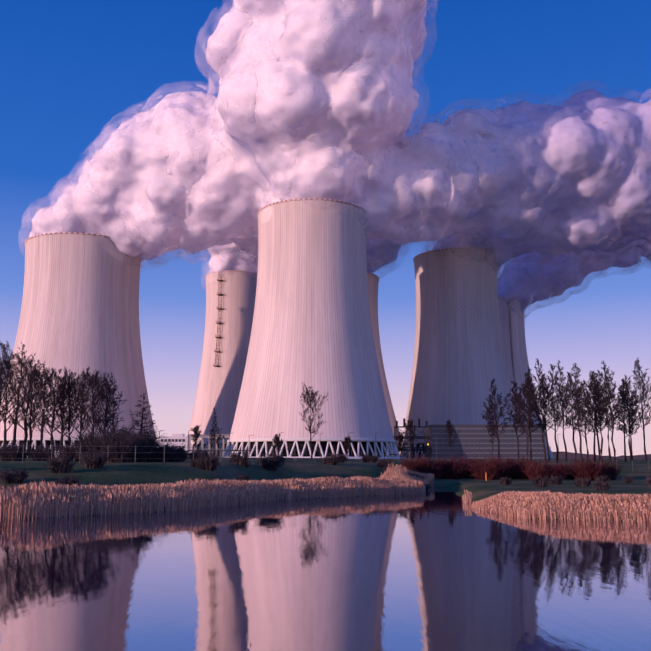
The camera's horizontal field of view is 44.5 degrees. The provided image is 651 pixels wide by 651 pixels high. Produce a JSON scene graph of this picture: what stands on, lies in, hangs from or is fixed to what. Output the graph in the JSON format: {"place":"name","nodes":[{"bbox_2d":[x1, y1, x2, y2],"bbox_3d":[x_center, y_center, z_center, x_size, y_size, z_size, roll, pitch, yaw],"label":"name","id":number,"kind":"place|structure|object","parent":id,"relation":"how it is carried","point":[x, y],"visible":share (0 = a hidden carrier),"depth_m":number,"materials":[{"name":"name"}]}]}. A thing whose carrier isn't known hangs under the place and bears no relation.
{"place":"outdoors","nodes":[
{"label":"outdoors","id":0,"kind":"place"},
{"bbox_2d":[200,449,225,456],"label":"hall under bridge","id":1,"kind":"structure","parent":0,"point":[219,453],"depth_m":499.02,"materials":[{"name":"grey"}]},
{"bbox_2d":[205,451,221,456],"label":"hall windows","id":2,"kind":"structure","parent":1,"relation":"in","point":[218,452],"depth_m":498.93,"materials":[{"name":"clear glass"}]},
{"bbox_2d":[0,487,650,650],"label":"water","id":3,"kind":"structure","parent":0,"point":[443,569],"depth_m":24.15,"materials":[{"name":"blue liquid"}]},
{"bbox_2d":[0,463,650,522],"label":"reeds","id":4,"kind":"object","parent":3,"relation":"in","point":[42,498],"visible":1,"depth_m":56.86,"materials":[{"name":"beige plant"}]},
{"bbox_2d":[0,457,650,521],"bbox_3d":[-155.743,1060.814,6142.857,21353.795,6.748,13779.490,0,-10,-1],"label":"ground","id":5,"kind":"structure","parent":0,"point":[126,474],"depth_m":87.92,"materials":[{"name":"green plant"}]},
{"bbox_2d":[0,232,157,456],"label":"cooling tower","id":6,"kind":"structure","parent":5,"relation":"on","point":[79,313],"depth_m":530.87,"materials":[{"name":"concrete"}]},
{"bbox_2d":[0,341,166,459],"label":"trees","id":7,"kind":"object","parent":5,"relation":"on","point":[93,381],"visible":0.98,"depth_m":141.96,"materials":[{"name":"black plant"}]},
{"bbox_2d":[158,434,190,453],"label":"building","id":8,"kind":"structure","parent":5,"relation":"on","point":[178,439],"depth_m":433.66,"materials":[{"name":"grey concrete"}]},
{"bbox_2d":[161,439,185,448],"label":"windows","id":9,"kind":"structure","parent":8,"relation":"in","point":[169,440],"depth_m":433.53,"materials":[{"name":"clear glass"}]},
{"bbox_2d":[189,434,229,456],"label":"pipe bridge","id":10,"kind":"structure","parent":5,"relation":"on","point":[202,436],"depth_m":493.70,"materials":[{"name":"grey metal"}]},
{"bbox_2d":[189,270,256,452],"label":"cooling tower","id":11,"kind":"structure","parent":5,"relation":"on","point":[218,389],"depth_m":680.41,"materials":[{"name":"concrete"}]},
{"bbox_2d":[213,275,222,366],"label":"access ladder","id":12,"kind":"object","parent":11,"relation":"attached to","point":[218,308],"visible":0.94,"depth_m":682.39,"materials":[{"name":"brown"}]},
{"bbox_2d":[223,198,405,458],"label":"cooling tower","id":13,"kind":"structure","parent":5,"relation":"on","point":[312,325],"depth_m":451.88,"materials":[{"name":"concrete"}]},
{"bbox_2d":[0,422,650,490],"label":"shrubs","id":14,"kind":"object","parent":5,"relation":"on","point":[91,443],"visible":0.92,"depth_m":101.73,"materials":[{"name":"plant"}]},
{"bbox_2d":[0,445,650,467],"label":"fence","id":15,"kind":"object","parent":5,"relation":"on","point":[135,452],"visible":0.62,"depth_m":93.31,"materials":[{"name":"grey metal"}]},
{"bbox_2d":[191,382,498,458],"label":"small trees","id":16,"kind":"object","parent":5,"relation":"on","point":[276,440],"visible":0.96,"depth_m":247.28,"materials":[{"name":"black plant"}]},
{"bbox_2d":[159,425,559,458],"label":"lamp posts and pipes","id":17,"kind":"object","parent":5,"relation":"on","point":[229,450],"visible":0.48,"depth_m":400.30,"materials":[{"name":"grey metal"}]},
{"bbox_2d":[367,272,407,457],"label":"cooling tower","id":18,"kind":"structure","parent":5,"relation":"on","point":[373,280],"depth_m":611.01,"materials":[{"name":"concrete"}]},
{"bbox_2d":[394,418,427,457],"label":"steel pipe rack","id":19,"kind":"object","parent":5,"relation":"on","point":[416,436],"visible":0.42,"depth_m":517.42,"materials":[{"name":"grey metal"}]},
{"bbox_2d":[399,247,516,458],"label":"cooling tower","id":20,"kind":"structure","parent":5,"relation":"on","point":[458,363],"depth_m":563.04,"materials":[{"name":"concrete"}]},
{"bbox_2d":[423,425,545,458],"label":"wall","id":21,"kind":"structure","parent":5,"relation":"on","point":[476,441],"depth_m":477.58,"materials":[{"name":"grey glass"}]},
{"bbox_2d":[399,451,621,480],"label":"red bushes","id":22,"kind":"object","parent":5,"relation":"on","point":[493,468],"visible":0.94,"depth_m":127.91,"materials":[{"name":"red plant"}]},
{"bbox_2d":[498,297,553,458],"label":"cooling tower","id":23,"kind":"structure","parent":5,"relation":"on","point":[519,357],"depth_m":748.84,"materials":[{"name":"concrete"}]},
{"bbox_2d":[509,307,520,417],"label":"access ladder","id":24,"kind":"object","parent":23,"relation":"attached to","point":[512,351],"visible":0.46,"depth_m":743.57,"materials":[{"name":"brown"}]},
{"bbox_2d":[408,451,650,458],"bbox_3d":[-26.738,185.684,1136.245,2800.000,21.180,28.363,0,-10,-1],"label":"hills","id":25,"kind":"structure","parent":5,"relation":"on","point":[562,455],"depth_m":1147.45,"materials":[{"name":"green plant"}]},
{"bbox_2d":[481,357,650,461],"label":"trees","id":26,"kind":"object","parent":5,"relation":"on","point":[600,409],"visible":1,"depth_m":204.01,"materials":[{"name":"black plant"}]},
{"bbox_2d":[0,0,650,456],"label":"sky","id":27,"kind":"structure","parent":0,"point":[68,68],"materials":[{"name":"blue"}]},
{"bbox_2d":[18,0,650,319],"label":"cloud","id":28,"kind":"structure","parent":0,"point":[317,99],"depth_m":513.48,"materials":[{"name":"white"}]}
]}

